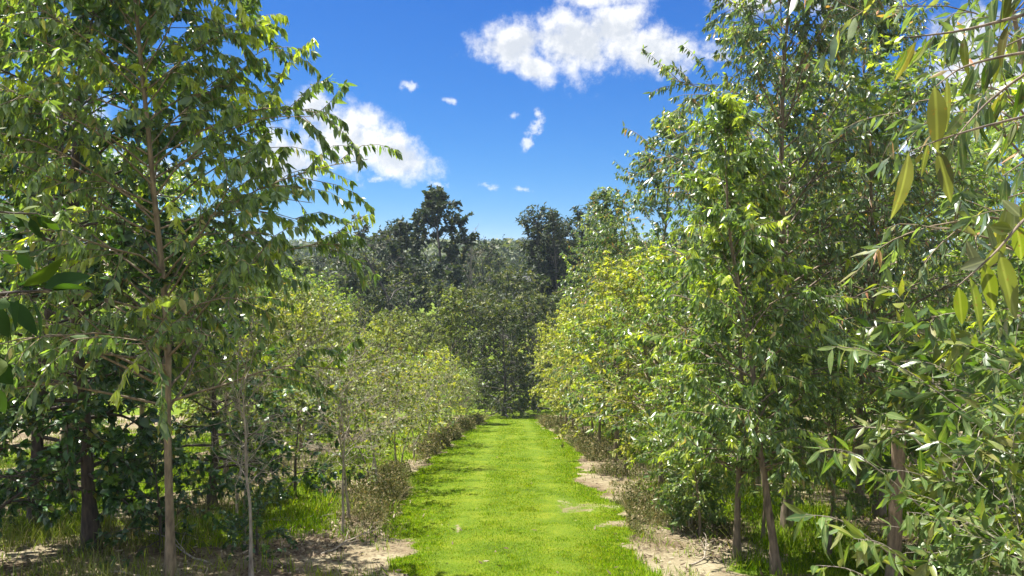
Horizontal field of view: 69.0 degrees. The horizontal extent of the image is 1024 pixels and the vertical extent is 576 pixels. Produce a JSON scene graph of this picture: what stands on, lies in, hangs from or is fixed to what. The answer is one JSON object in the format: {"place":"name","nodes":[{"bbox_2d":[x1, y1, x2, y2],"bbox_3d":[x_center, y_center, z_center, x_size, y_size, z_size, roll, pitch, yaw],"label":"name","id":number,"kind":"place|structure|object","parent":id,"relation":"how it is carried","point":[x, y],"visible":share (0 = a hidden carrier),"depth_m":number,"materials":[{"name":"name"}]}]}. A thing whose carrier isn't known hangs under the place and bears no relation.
{"place":"outdoors","nodes":[
{"label":"outdoors","id":0,"kind":"place"},
{"bbox_2d":[0,260,1023,575],"bbox_3d":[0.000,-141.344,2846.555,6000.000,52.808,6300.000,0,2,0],"label":"ground","id":1,"kind":"structure","parent":0,"point":[706,564],"depth_m":7.47,"materials":[{"name":"soil"}]},
{"bbox_2d":[0,204,90,413],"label":"broadleaf tree","id":2,"kind":"object","parent":1,"relation":"on","point":[21,315],"visible":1,"depth_m":1.46,"materials":[{"name":"green plant"}]},
{"bbox_2d":[0,339,101,530],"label":"broadleaf bush","id":3,"kind":"object","parent":1,"relation":"on","point":[43,509],"visible":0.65,"depth_m":6.55,"materials":[{"name":"green plant"}]},
{"bbox_2d":[0,121,221,491],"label":"plantation tree","id":4,"kind":"object","parent":1,"relation":"on","point":[183,202],"visible":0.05,"depth_m":10.07,"materials":[{"name":"green plant"}]},
{"bbox_2d":[0,0,227,525],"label":"broadleaf tree","id":5,"kind":"object","parent":1,"relation":"on","point":[115,98],"visible":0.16,"depth_m":8.28,"materials":[{"name":"green plant"}]},
{"bbox_2d":[0,0,272,551],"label":"broadleaf tree","id":6,"kind":"object","parent":1,"relation":"on","point":[82,442],"visible":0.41,"depth_m":6.50,"materials":[{"name":"green plant"}]},
{"bbox_2d":[35,157,240,467],"bbox_3d":[-6.141,0.464,12.769,3.706,5.387,3.047,0,2,3],"label":"plantation tree","id":7,"kind":"object","parent":1,"relation":"on","point":[176,178],"visible":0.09,"depth_m":12.74,"materials":[{"name":"green plant"}]},
{"bbox_2d":[69,407,255,568],"bbox_3d":[-3.224,1.981,7.043,1.657,1.647,1.241,-3,4,-48],"label":"broadleaf bush","id":8,"kind":"object","parent":1,"relation":"on","point":[184,456],"visible":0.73,"depth_m":6.97,"materials":[{"name":"green plant"}]},
{"bbox_2d":[0,0,402,575],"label":"gum tree","id":9,"kind":"object","parent":1,"relation":"on","point":[229,281],"visible":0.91,"depth_m":5.57,"materials":[{"name":"green plant"}]},
{"bbox_2d":[114,291,300,509],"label":"broadleaf tree","id":10,"kind":"object","parent":1,"relation":"on","point":[212,428],"visible":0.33,"depth_m":9.06,"materials":[{"name":"green plant"}]},
{"bbox_2d":[158,221,302,452],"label":"plantation tree","id":11,"kind":"object","parent":1,"relation":"on","point":[201,242],"visible":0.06,"depth_m":14.43,"materials":[{"name":"green plant"}]},
{"bbox_2d":[181,330,305,544],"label":"dead sapling","id":12,"kind":"object","parent":1,"relation":"on","point":[246,429],"visible":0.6,"depth_m":7.04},
{"bbox_2d":[151,276,341,457],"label":"young tree","id":13,"kind":"object","parent":1,"relation":"on","point":[297,315],"visible":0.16,"depth_m":14.33,"materials":[{"name":"green plant"}]},
{"bbox_2d":[177,331,316,519],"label":"gum sapling","id":14,"kind":"object","parent":1,"relation":"on","point":[231,447],"visible":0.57,"depth_m":8.20,"materials":[{"name":"green plant"}]},
{"bbox_2d":[171,259,332,575],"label":"dead sapling","id":15,"kind":"object","parent":1,"relation":"on","point":[251,570],"visible":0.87,"depth_m":6.03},
{"bbox_2d":[210,466,297,560],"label":"broadleaf bush","id":16,"kind":"object","parent":1,"relation":"on","point":[233,523],"visible":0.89,"depth_m":6.79,"materials":[{"name":"green plant"}]},
{"bbox_2d":[167,247,349,473],"bbox_3d":[-4.248,1.205,11.554,2.492,3.699,2.654,2,3,44],"label":"young tree","id":17,"kind":"object","parent":1,"relation":"on","point":[199,409],"visible":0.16,"depth_m":11.51,"materials":[{"name":"green plant"}]},
{"bbox_2d":[202,371,364,502],"bbox_3d":[-3.044,2.177,10.017,2.302,2.287,1.724,-4,4,-56],"label":"broadleaf bush","id":18,"kind":"object","parent":1,"relation":"on","point":[306,471],"visible":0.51,"depth_m":10.05,"materials":[{"name":"green plant"}]},
{"bbox_2d":[253,262,345,431],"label":"plantation tree","id":19,"kind":"object","parent":1,"relation":"on","point":[307,275],"visible":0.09,"depth_m":20.31,"materials":[{"name":"green plant"}]},
{"bbox_2d":[267,250,338,353],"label":"valley tree","id":20,"kind":"object","parent":1,"relation":"on","point":[302,263],"visible":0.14,"depth_m":42.67,"materials":[{"name":"green plant"}]},
{"bbox_2d":[243,283,366,450],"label":"young tree","id":21,"kind":"object","parent":1,"relation":"on","point":[313,300],"visible":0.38,"depth_m":15.10,"materials":[{"name":"green plant"}]},
{"bbox_2d":[252,264,370,444],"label":"young tree","id":22,"kind":"object","parent":1,"relation":"on","point":[333,306],"visible":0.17,"depth_m":17.41,"materials":[{"name":"green plant"}]},
{"bbox_2d":[273,300,385,437],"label":"young tree","id":23,"kind":"object","parent":1,"relation":"on","point":[345,330],"visible":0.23,"depth_m":19.17,"materials":[{"name":"green plant"}]},
{"bbox_2d":[304,245,360,333],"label":"valley tree","id":24,"kind":"object","parent":1,"relation":"on","point":[315,267],"visible":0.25,"depth_m":45.42,"materials":[{"name":"green plant"}]},
{"bbox_2d":[289,282,376,422],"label":"plantation tree","id":25,"kind":"object","parent":1,"relation":"on","point":[337,297],"visible":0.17,"depth_m":25.15,"materials":[{"name":"green plant"}]},
{"bbox_2d":[269,344,405,519],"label":"young tree","id":26,"kind":"object","parent":1,"relation":"on","point":[309,405],"visible":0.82,"depth_m":8.15,"materials":[{"name":"green plant"}]},
{"bbox_2d":[308,309,380,431],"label":"young tree","id":27,"kind":"object","parent":1,"relation":"on","point":[364,335],"visible":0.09,"depth_m":20.91,"materials":[{"name":"green plant"}]},
{"bbox_2d":[300,296,390,403],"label":"valley tree","id":28,"kind":"object","parent":1,"relation":"on","point":[359,306],"visible":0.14,"depth_m":32.75,"materials":[{"name":"green plant"}]},
{"bbox_2d":[301,307,398,534],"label":"dead sapling","id":29,"kind":"object","parent":1,"relation":"on","point":[343,467],"visible":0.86,"depth_m":7.70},
{"bbox_2d":[300,339,414,492],"bbox_3d":[-2.026,1.728,9.714,1.491,2.233,1.332,0,2,-1],"label":"shrub","id":30,"kind":"object","parent":1,"relation":"on","point":[388,374],"visible":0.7,"depth_m":9.65,"materials":[{"name":"green plant"}]},
{"bbox_2d":[324,249,400,372],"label":"valley tree","id":31,"kind":"object","parent":1,"relation":"on","point":[368,265],"visible":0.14,"depth_m":40.81,"materials":[{"name":"green plant"}]},
{"bbox_2d":[290,326,440,477],"bbox_3d":[-2.075,1.738,10.685,2.079,2.430,1.533,-1,3,-30],"label":"shrub","id":32,"kind":"object","parent":1,"relation":"on","point":[387,361],"visible":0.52,"depth_m":10.62,"materials":[{"name":"green plant"}]},
{"bbox_2d":[331,269,409,362],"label":"valley tree","id":33,"kind":"object","parent":1,"relation":"on","point":[359,288],"visible":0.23,"depth_m":35.50,"materials":[{"name":"green plant"}]},
{"bbox_2d":[314,213,436,358],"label":"valley tree","id":34,"kind":"object","parent":1,"relation":"on","point":[365,229],"visible":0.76,"depth_m":35.53,"materials":[{"name":"green plant"}]},
{"bbox_2d":[351,308,421,409],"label":"valley tree","id":35,"kind":"object","parent":1,"relation":"on","point":[361,323],"visible":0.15,"depth_m":31.93,"materials":[{"name":"green plant"}]},
{"bbox_2d":[341,225,434,309],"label":"valley tree","id":36,"kind":"object","parent":1,"relation":"on","point":[390,260],"visible":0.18,"depth_m":45.11,"materials":[{"name":"green plant"}]},
{"bbox_2d":[352,316,426,422],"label":"young tree","id":37,"kind":"object","parent":1,"relation":"on","point":[379,336],"visible":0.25,"depth_m":24.99,"materials":[{"name":"green plant"}]},
{"bbox_2d":[349,356,436,461],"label":"shrub","id":38,"kind":"object","parent":1,"relation":"on","point":[414,427],"visible":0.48,"depth_m":11.69,"materials":[{"name":"green plant"}]},
{"bbox_2d":[370,218,431,369],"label":"valley tree","id":39,"kind":"object","parent":1,"relation":"on","point":[405,229],"visible":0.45,"depth_m":45.13,"materials":[{"name":"green plant"}]},
{"bbox_2d":[365,264,436,375],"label":"valley tree","id":40,"kind":"object","parent":1,"relation":"on","point":[417,278],"visible":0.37,"depth_m":40.28,"materials":[{"name":"green plant"}]},
{"bbox_2d":[351,305,452,424],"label":"young tree","id":41,"kind":"object","parent":1,"relation":"on","point":[398,317],"visible":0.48,"depth_m":22.39,"materials":[{"name":"green plant"}]},
{"bbox_2d":[373,358,439,457],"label":"shrub","id":42,"kind":"object","parent":1,"relation":"on","point":[416,400],"visible":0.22,"depth_m":14.27,"materials":[{"name":"green plant"}]},
{"bbox_2d":[350,346,465,460],"bbox_3d":[-1.740,2.139,13.036,1.708,2.228,2.207,2,3,39],"label":"shrub","id":43,"kind":"object","parent":1,"relation":"on","point":[438,355],"visible":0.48,"depth_m":13.09,"materials":[{"name":"green plant"}]},
{"bbox_2d":[378,308,453,404],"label":"valley tree","id":44,"kind":"object","parent":1,"relation":"on","point":[414,314],"visible":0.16,"depth_m":33.06,"materials":[{"name":"green plant"}]},
{"bbox_2d":[378,313,468,417],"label":"young tree","id":45,"kind":"object","parent":1,"relation":"on","point":[424,322],"visible":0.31,"depth_m":26.26,"materials":[{"name":"green plant"}]},
{"bbox_2d":[387,345,467,435],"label":"shrub","id":46,"kind":"object","parent":1,"relation":"on","point":[450,369],"visible":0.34,"depth_m":16.89,"materials":[{"name":"green plant"}]},
{"bbox_2d":[397,349,467,443],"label":"shrub","id":47,"kind":"object","parent":1,"relation":"on","point":[442,395],"visible":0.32,"depth_m":15.54,"materials":[{"name":"green plant"}]},
{"bbox_2d":[408,184,479,358],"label":"valley tree","id":48,"kind":"object","parent":1,"relation":"on","point":[434,203],"visible":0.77,"depth_m":45.36,"materials":[{"name":"green plant"}]},
{"bbox_2d":[419,284,481,422],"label":"young tree","id":49,"kind":"object","parent":1,"relation":"on","point":[451,331],"visible":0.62,"depth_m":24.41,"materials":[{"name":"green plant"}]},
{"bbox_2d":[418,276,484,372],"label":"valley tree","id":50,"kind":"object","parent":1,"relation":"on","point":[441,285],"visible":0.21,"depth_m":40.71,"materials":[{"name":"green plant"}]},
{"bbox_2d":[429,360,482,418],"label":"shrub","id":51,"kind":"object","parent":1,"relation":"on","point":[471,384],"visible":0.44,"depth_m":21.39,"materials":[{"name":"green plant"}]},
{"bbox_2d":[408,283,520,408],"bbox_3d":[-1.943,3.104,32.909,4.649,6.650,4.694,-2,3,-39],"label":"valley bush","id":52,"kind":"object","parent":1,"relation":"on","point":[473,296],"visible":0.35,"depth_m":32.74,"materials":[{"name":"plant"}]},
{"bbox_2d":[261,234,687,286],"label":"valley wood","id":53,"kind":"object","parent":1,"relation":"on","point":[431,248],"visible":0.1,"depth_m":130.26,"materials":[{"name":"green plant"}]},
{"bbox_2d":[458,234,515,353],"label":"valley tree","id":54,"kind":"object","parent":1,"relation":"on","point":[489,250],"visible":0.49,"depth_m":49.77,"materials":[{"name":"green plant"}]},
{"bbox_2d":[0,430,1002,575],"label":"leaf litter","id":55,"kind":"object","parent":1,"relation":"on","point":[313,547],"visible":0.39,"depth_m":7.01,"materials":[{"name":"plant"}]},
{"bbox_2d":[472,252,530,342],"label":"valley tree","id":56,"kind":"object","parent":1,"relation":"on","point":[491,262],"visible":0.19,"depth_m":59.69,"materials":[{"name":"green plant"}]},
{"bbox_2d":[460,295,552,418],"bbox_3d":[-0.417,3.098,28.646,3.976,5.633,3.938,0,2,8],"label":"valley bush","id":57,"kind":"object","parent":1,"relation":"on","point":[508,310],"visible":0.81,"depth_m":28.19,"materials":[{"name":"green plant"}]},
{"bbox_2d":[467,264,558,394],"bbox_3d":[0.363,2.739,38.192,5.578,7.980,5.632,2,3,33],"label":"valley bush","id":58,"kind":"object","parent":1,"relation":"on","point":[509,289],"visible":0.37,"depth_m":37.92,"materials":[{"name":"green plant"}]},
{"bbox_2d":[487,288,568,412],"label":"valley bush","id":59,"kind":"object","parent":1,"relation":"on","point":[527,305],"visible":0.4,"depth_m":30.79,"materials":[{"name":"green plant"}]},
{"bbox_2d":[306,413,783,551],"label":"dry weeds","id":60,"kind":"object","parent":1,"relation":"on","point":[460,435],"visible":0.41,"depth_m":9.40,"materials":[{"name":"plant"}]},
{"bbox_2d":[514,329,577,419],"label":"sapling","id":61,"kind":"object","parent":1,"relation":"on","point":[544,337],"visible":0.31,"depth_m":23.87,"materials":[{"name":"green plant"}]},
{"bbox_2d":[510,198,599,343],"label":"valley tree","id":62,"kind":"object","parent":1,"relation":"on","point":[541,243],"visible":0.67,"depth_m":40.66,"materials":[{"name":"green plant"}]},
{"bbox_2d":[526,325,591,425],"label":"sapling","id":63,"kind":"object","parent":1,"relation":"on","point":[538,375],"visible":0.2,"depth_m":22.13,"materials":[{"name":"green plant"}]},
{"bbox_2d":[533,202,597,311],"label":"valley tree","id":64,"kind":"object","parent":1,"relation":"on","point":[565,225],"visible":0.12,"depth_m":41.20,"materials":[{"name":"green plant"}]},
{"bbox_2d":[533,298,619,425],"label":"sapling","id":65,"kind":"object","parent":1,"relation":"on","point":[541,323],"visible":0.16,"depth_m":20.80,"materials":[{"name":"green plant"}]},
{"bbox_2d":[535,311,631,432],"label":"sapling","id":66,"kind":"object","parent":1,"relation":"on","point":[559,371],"visible":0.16,"depth_m":18.87,"materials":[{"name":"green plant"}]},
{"bbox_2d":[548,291,620,437],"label":"sapling","id":67,"kind":"object","parent":1,"relation":"on","point":[556,353],"visible":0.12,"depth_m":17.34,"materials":[{"name":"green plant"}]},
{"bbox_2d":[550,290,647,448],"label":"sapling","id":68,"kind":"object","parent":1,"relation":"on","point":[575,416],"visible":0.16,"depth_m":15.79,"materials":[{"name":"green plant"}]},
{"bbox_2d":[555,286,665,461],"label":"sapling","id":69,"kind":"object","parent":1,"relation":"on","point":[579,365],"visible":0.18,"depth_m":14.12,"materials":[{"name":"green plant"}]},
{"bbox_2d":[548,186,675,455],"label":"gum tree","id":70,"kind":"object","parent":1,"relation":"on","point":[606,196],"visible":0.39,"depth_m":15.04,"materials":[{"name":"green plant"}]},
{"bbox_2d":[552,203,672,426],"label":"gum tree","id":71,"kind":"object","parent":1,"relation":"on","point":[585,264],"visible":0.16,"depth_m":16.33,"materials":[{"name":"green plant"}]},
{"bbox_2d":[563,259,693,473],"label":"sapling","id":72,"kind":"object","parent":1,"relation":"on","point":[611,298],"visible":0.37,"depth_m":12.09,"materials":[{"name":"green plant"}]},
{"bbox_2d":[557,109,750,467],"bbox_3d":[2.701,0.021,12.961,3.403,6.432,3.518,-2,3,-36],"label":"gum tree","id":73,"kind":"object","parent":1,"relation":"on","point":[646,158],"visible":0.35,"depth_m":13.12,"materials":[{"name":"green leaf"},{"name":"bark"}]},
{"bbox_2d":[572,244,737,486],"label":"sapling","id":74,"kind":"object","parent":1,"relation":"on","point":[632,277],"visible":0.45,"depth_m":10.70,"materials":[{"name":"green plant"}]},
{"bbox_2d":[578,238,752,504],"bbox_3d":[1.878,1.069,8.994,2.164,3.353,1.750,-2,3,-40],"label":"sapling","id":75,"kind":"object","parent":1,"relation":"on","point":[656,272],"visible":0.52,"depth_m":9.04,"materials":[{"name":"green plant"}]},
{"bbox_2d":[625,225,718,425],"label":"plantation tree","id":76,"kind":"object","parent":1,"relation":"on","point":[660,237],"visible":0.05,"depth_m":19.43,"materials":[{"name":"green plant"}]},
{"bbox_2d":[627,402,756,536],"bbox_3d":[1.957,1.964,7.994,1.386,1.459,1.576,1,3,21],"label":"coppice gum","id":77,"kind":"object","parent":1,"relation":"on","point":[666,501],"visible":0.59,"depth_m":7.93,"materials":[{"name":"green plant"}]},
{"bbox_2d":[644,361,750,536],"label":"gum sapling","id":78,"kind":"object","parent":1,"relation":"on","point":[682,496],"visible":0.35,"depth_m":7.69,"materials":[{"name":"green plant"}]},
{"bbox_2d":[627,159,786,401],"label":"plantation tree","id":79,"kind":"object","parent":1,"relation":"on","point":[676,203],"visible":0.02,"depth_m":14.95,"materials":[{"name":"green plant"}]},
{"bbox_2d":[650,137,847,558],"bbox_3d":[2.118,0.554,6.749,1.827,3.934,1.357,0,2,-6],"label":"gum tree","id":80,"kind":"object","parent":1,"relation":"on","point":[748,179],"visible":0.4,"depth_m":6.75,"materials":[{"name":"green plant"}]},
{"bbox_2d":[637,86,896,574],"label":"gum tree","id":81,"kind":"object","parent":1,"relation":"on","point":[728,109],"visible":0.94,"depth_m":6.14,"materials":[{"name":"green plant"}]},
{"bbox_2d":[694,324,840,541],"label":"gum sapling","id":82,"kind":"object","parent":1,"relation":"on","point":[774,496],"visible":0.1,"depth_m":7.37,"materials":[{"name":"green plant"}]},
{"bbox_2d":[647,131,895,429],"bbox_3d":[4.002,0.254,12.258,4.030,5.871,3.235,2,3,39],"label":"plantation tree","id":83,"kind":"object","parent":1,"relation":"on","point":[699,206],"visible":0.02,"depth_m":12.20,"materials":[{"name":"green plant"}]},
{"bbox_2d":[660,58,903,496],"bbox_3d":[3.572,-0.085,9.817,3.028,5.894,2.463,1,3,26],"label":"gum tree","id":84,"kind":"object","parent":1,"relation":"on","point":[803,118],"visible":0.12,"depth_m":9.54,"materials":[{"name":"green plant"}]},
{"bbox_2d":[621,0,983,528],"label":"gum tree","id":85,"kind":"object","parent":1,"relation":"on","point":[746,35],"visible":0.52,"depth_m":7.53,"materials":[{"name":"green plant"}]},
{"bbox_2d":[763,326,918,557],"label":"gum sapling","id":86,"kind":"object","parent":1,"relation":"on","point":[850,496],"visible":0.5,"depth_m":6.57,"materials":[{"name":"green plant"}]},
{"bbox_2d":[738,131,948,489],"bbox_3d":[4.721,0.274,10.676,2.932,5.360,2.836,0,3,11],"label":"plantation tree","id":87,"kind":"object","parent":1,"relation":"on","point":[829,437],"visible":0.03,"depth_m":10.57,"materials":[{"name":"green plant"}]},
{"bbox_2d":[810,160,936,453],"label":"plantation tree","id":88,"kind":"object","parent":1,"relation":"on","point":[895,322],"visible":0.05,"depth_m":14.09,"materials":[{"name":"green plant"}]},
{"bbox_2d":[734,0,1013,509],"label":"gum tree","id":89,"kind":"object","parent":1,"relation":"on","point":[864,48],"visible":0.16,"depth_m":8.86,"materials":[{"name":"green plant"}]},
{"bbox_2d":[743,34,1023,515],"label":"plantation tree","id":90,"kind":"object","parent":1,"relation":"on","point":[876,107],"visible":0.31,"depth_m":7.83,"materials":[{"name":"green plant"}]},
{"bbox_2d":[884,420,906,575],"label":"trunk","id":91,"kind":"object","parent":1,"relation":"on","point":[894,539],"visible":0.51,"depth_m":5.90,"materials":[{"name":"plant"}]},
{"bbox_2d":[783,334,1023,575],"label":"coppice gum","id":92,"kind":"object","parent":1,"relation":"on","point":[865,550],"visible":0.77,"depth_m":4.59,"materials":[{"name":"green plant"}]},
{"bbox_2d":[789,0,1023,347],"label":"gum tree","id":93,"kind":"object","parent":1,"relation":"on","point":[1005,325],"visible":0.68,"depth_m":4.75,"materials":[{"name":"green plant"}]},
{"bbox_2d":[813,84,1023,475],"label":"plantation tree","id":94,"kind":"object","parent":1,"relation":"on","point":[967,319],"visible":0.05,"depth_m":11.96,"materials":[{"name":"green plant"}]},
{"bbox_2d":[838,224,1023,562],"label":"coppice gum","id":95,"kind":"object","parent":1,"relation":"on","point":[959,338],"visible":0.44,"depth_m":5.77,"materials":[{"name":"green plant"}]},
{"bbox_2d":[851,124,1023,452],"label":"plantation tree","id":96,"kind":"object","parent":1,"relation":"on","point":[983,140],"visible":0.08,"depth_m":14.82,"materials":[{"name":"green plant"}]},
{"bbox_2d":[859,150,1023,432],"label":"plantation tree","id":97,"kind":"object","parent":1,"relation":"on","point":[943,275],"visible":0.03,"depth_m":18.88,"materials":[{"name":"green plant"}]},
{"bbox_2d":[876,373,1023,575],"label":"coppice gum","id":98,"kind":"object","parent":1,"relation":"on","point":[962,561],"visible":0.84,"depth_m":4.22,"materials":[{"name":"green plant"}]},
{"bbox_2d":[888,47,1023,488],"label":"plantation tree","id":99,"kind":"object","parent":1,"relation":"on","point":[995,194],"visible":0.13,"depth_m":9.50,"materials":[{"name":"green plant"}]},
{"bbox_2d":[890,0,1023,427],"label":"gum tree","id":100,"kind":"object","parent":1,"relation":"on","point":[1011,221],"visible":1,"depth_m":1.45,"materials":[{"name":"green plant"}]},
{"bbox_2d":[903,198,1023,472],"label":"plantation tree","id":101,"kind":"object","parent":1,"relation":"on","point":[941,278],"visible":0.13,"depth_m":6.85,"materials":[{"name":"green plant"}]},
{"bbox_2d":[924,177,1023,377],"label":"plantation tree","id":102,"kind":"object","parent":1,"relation":"on","point":[1011,200],"visible":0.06,"depth_m":11.70,"materials":[{"name":"green plant"}]},
{"bbox_2d":[0,416,1023,575],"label":"grass","id":103,"kind":"structure","parent":0,"point":[302,513],"depth_m":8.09,"materials":[{"name":"green plant"}]},
{"bbox_2d":[0,0,1023,249],"label":"sky","id":104,"kind":"structure","parent":0,"point":[507,107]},
{"bbox_2d":[387,416,645,575],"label":"path","id":105,"kind":"structure","parent":0,"point":[560,529],"depth_m":8.75,"materials":[{"name":"plant"}]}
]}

